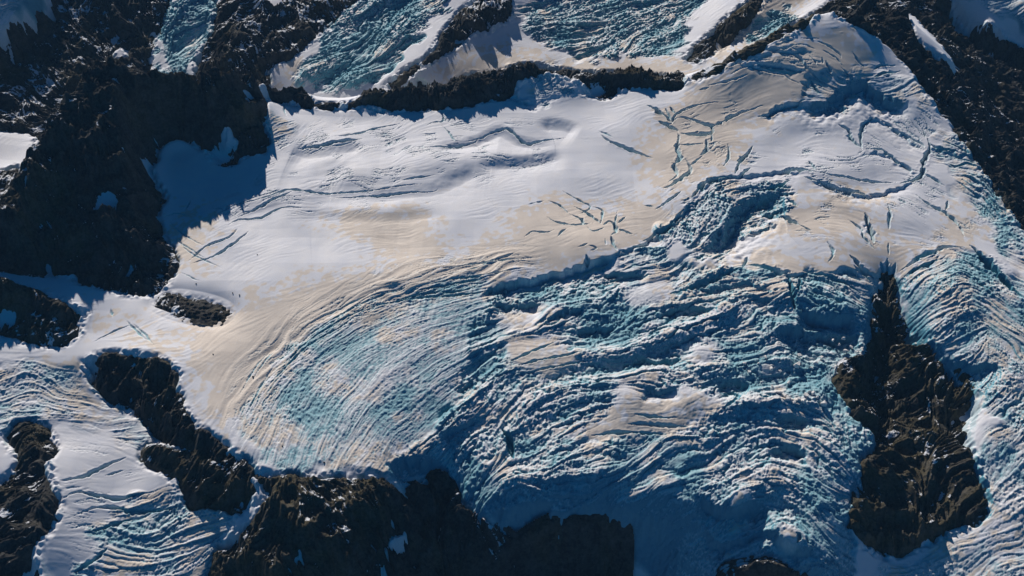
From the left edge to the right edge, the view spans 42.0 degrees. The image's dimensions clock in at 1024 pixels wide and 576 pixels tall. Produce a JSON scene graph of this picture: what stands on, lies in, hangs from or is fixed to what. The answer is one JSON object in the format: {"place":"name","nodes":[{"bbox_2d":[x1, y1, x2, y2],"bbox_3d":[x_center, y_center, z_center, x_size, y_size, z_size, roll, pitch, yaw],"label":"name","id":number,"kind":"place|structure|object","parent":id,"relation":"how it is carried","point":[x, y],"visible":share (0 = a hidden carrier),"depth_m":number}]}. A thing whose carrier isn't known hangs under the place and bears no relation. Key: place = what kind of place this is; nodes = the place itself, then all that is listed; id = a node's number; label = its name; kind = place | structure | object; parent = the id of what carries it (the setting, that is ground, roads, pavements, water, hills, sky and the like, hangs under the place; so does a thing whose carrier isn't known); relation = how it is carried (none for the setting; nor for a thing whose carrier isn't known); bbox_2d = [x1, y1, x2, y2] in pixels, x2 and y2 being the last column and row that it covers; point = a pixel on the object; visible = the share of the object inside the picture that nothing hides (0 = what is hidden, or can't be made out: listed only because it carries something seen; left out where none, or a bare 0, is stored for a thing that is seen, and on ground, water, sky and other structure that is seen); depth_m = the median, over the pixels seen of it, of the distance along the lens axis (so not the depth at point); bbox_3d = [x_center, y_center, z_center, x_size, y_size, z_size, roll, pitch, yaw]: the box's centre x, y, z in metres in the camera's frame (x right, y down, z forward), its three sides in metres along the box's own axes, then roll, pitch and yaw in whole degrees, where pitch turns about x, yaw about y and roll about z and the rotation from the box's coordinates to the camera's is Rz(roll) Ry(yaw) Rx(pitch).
{"place":"outdoors","nodes":[
{"label":"outdoors","id":0,"kind":"place"},
{"bbox_2d":[0,0,169,207],"bbox_3d":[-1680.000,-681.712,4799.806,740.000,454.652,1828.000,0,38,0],"label":"rock slope","id":1,"kind":"structure","parent":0,"point":[53,60],"depth_m":5189.79},
{"bbox_2d":[0,355,260,575],"bbox_3d":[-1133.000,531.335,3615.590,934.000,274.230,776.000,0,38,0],"label":"glacier","id":2,"kind":"object","parent":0,"point":[122,510],"visible":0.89,"depth_m":3574.47},
{"bbox_2d":[0,421,58,575],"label":"rock outcrop","id":3,"kind":"object","parent":2,"relation":"on","point":[29,501],"visible":1,"depth_m":3515.17},
{"bbox_2d":[91,352,266,483],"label":"rock outcrop","id":4,"kind":"object","parent":2,"relation":"on","point":[164,416],"visible":1,"depth_m":3731.48},
{"bbox_2d":[140,443,255,515],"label":"rock outcrop","id":5,"kind":"object","parent":2,"relation":"on","point":[205,483],"visible":1,"depth_m":3565.34},
{"bbox_2d":[0,56,269,296],"bbox_3d":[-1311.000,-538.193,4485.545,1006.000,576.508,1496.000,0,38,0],"label":"rocky peak","id":6,"kind":"structure","parent":0,"point":[79,160],"depth_m":4131.15},
{"bbox_2d":[208,474,404,575],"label":"rock cliff","id":7,"kind":"structure","parent":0,"point":[333,526],"depth_m":3475.03},
{"bbox_2d":[385,469,515,575],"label":"rock cliff","id":8,"kind":"structure","parent":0,"point":[467,544],"depth_m":3613.86},
{"bbox_2d":[0,19,1002,575],"bbox_3d":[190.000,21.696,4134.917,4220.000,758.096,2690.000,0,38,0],"label":"snowfield","id":9,"kind":"structure","parent":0,"point":[306,223],"depth_m":4213.94},
{"bbox_2d":[0,277,79,346],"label":"rock outcrop","id":10,"kind":"object","parent":9,"relation":"on","point":[42,319],"visible":1,"depth_m":3893.11},
{"bbox_2d":[155,293,231,325],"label":"rock outcrop","id":11,"kind":"object","parent":9,"relation":"on","point":[198,311],"visible":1,"depth_m":3940.45},
{"bbox_2d":[265,61,684,111],"bbox_3d":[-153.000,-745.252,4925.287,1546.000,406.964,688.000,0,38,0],"label":"rock ridge","id":12,"kind":"object","parent":9,"relation":"on","point":[472,90],"visible":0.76,"depth_m":4616.81},
{"bbox_2d":[0,0,1023,271],"bbox_3d":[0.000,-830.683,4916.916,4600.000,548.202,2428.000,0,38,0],"label":"glacier","id":13,"kind":"object","parent":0,"point":[354,50],"visible":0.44,"depth_m":5308.03},
{"bbox_2d":[195,0,357,87],"bbox_3d":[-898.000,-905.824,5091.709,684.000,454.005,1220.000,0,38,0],"label":"rock outcrop","id":14,"kind":"object","parent":13,"relation":"on","point":[249,50],"visible":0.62,"depth_m":5297.59},
{"bbox_2d":[388,0,511,88],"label":"rock rib","id":15,"kind":"object","parent":13,"relation":"on","point":[478,15],"visible":1,"depth_m":5331.32},
{"bbox_2d":[687,0,762,63],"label":"rock rib","id":16,"kind":"object","parent":13,"relation":"on","point":[731,27],"visible":1,"depth_m":5301.52},
{"bbox_2d":[226,238,882,575],"bbox_3d":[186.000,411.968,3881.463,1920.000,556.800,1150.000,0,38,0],"label":"icefall","id":17,"kind":"object","parent":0,"point":[623,383],"visible":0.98,"depth_m":3754.66},
{"bbox_2d":[512,513,633,575],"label":"rock cliff","id":18,"kind":"structure","parent":17,"relation":"on","point":[592,545],"depth_m":3644.89},
{"bbox_2d":[716,555,807,575],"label":"rock cliff","id":19,"kind":"structure","parent":17,"relation":"on","point":[766,566],"depth_m":3534.10},
{"bbox_2d":[793,361,799,367],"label":"ice block","id":20,"kind":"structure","parent":17,"relation":"on","point":[796,365],"depth_m":3866.26},
{"bbox_2d":[820,400,826,406],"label":"ice block","id":21,"kind":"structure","parent":17,"relation":"on","point":[824,403],"depth_m":3781.01},
{"bbox_2d":[648,11,1023,265],"bbox_3d":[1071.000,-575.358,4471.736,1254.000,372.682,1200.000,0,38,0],"label":"snow dome","id":22,"kind":"structure","parent":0,"point":[831,134],"depth_m":4385.08},
{"bbox_2d":[691,14,814,80],"bbox_3d":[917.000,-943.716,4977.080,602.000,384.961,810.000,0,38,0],"label":"rock rib","id":23,"kind":"object","parent":22,"relation":"on","point":[754,49],"visible":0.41,"depth_m":4651.53},
{"bbox_2d":[832,271,987,557],"bbox_3d":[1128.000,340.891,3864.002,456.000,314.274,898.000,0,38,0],"label":"nunatak","id":24,"kind":"structure","parent":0,"point":[907,404],"depth_m":3773.72},
{"bbox_2d":[814,0,1023,229],"bbox_3d":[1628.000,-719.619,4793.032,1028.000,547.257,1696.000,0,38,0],"label":"rock ridge","id":25,"kind":"object","parent":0,"point":[979,99],"visible":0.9,"depth_m":4835.83},
{"bbox_2d":[853,246,1023,575],"bbox_3d":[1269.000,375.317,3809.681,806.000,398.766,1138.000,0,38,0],"label":"ice stream","id":26,"kind":"structure","parent":0,"point":[962,308],"depth_m":3868.07}
]}

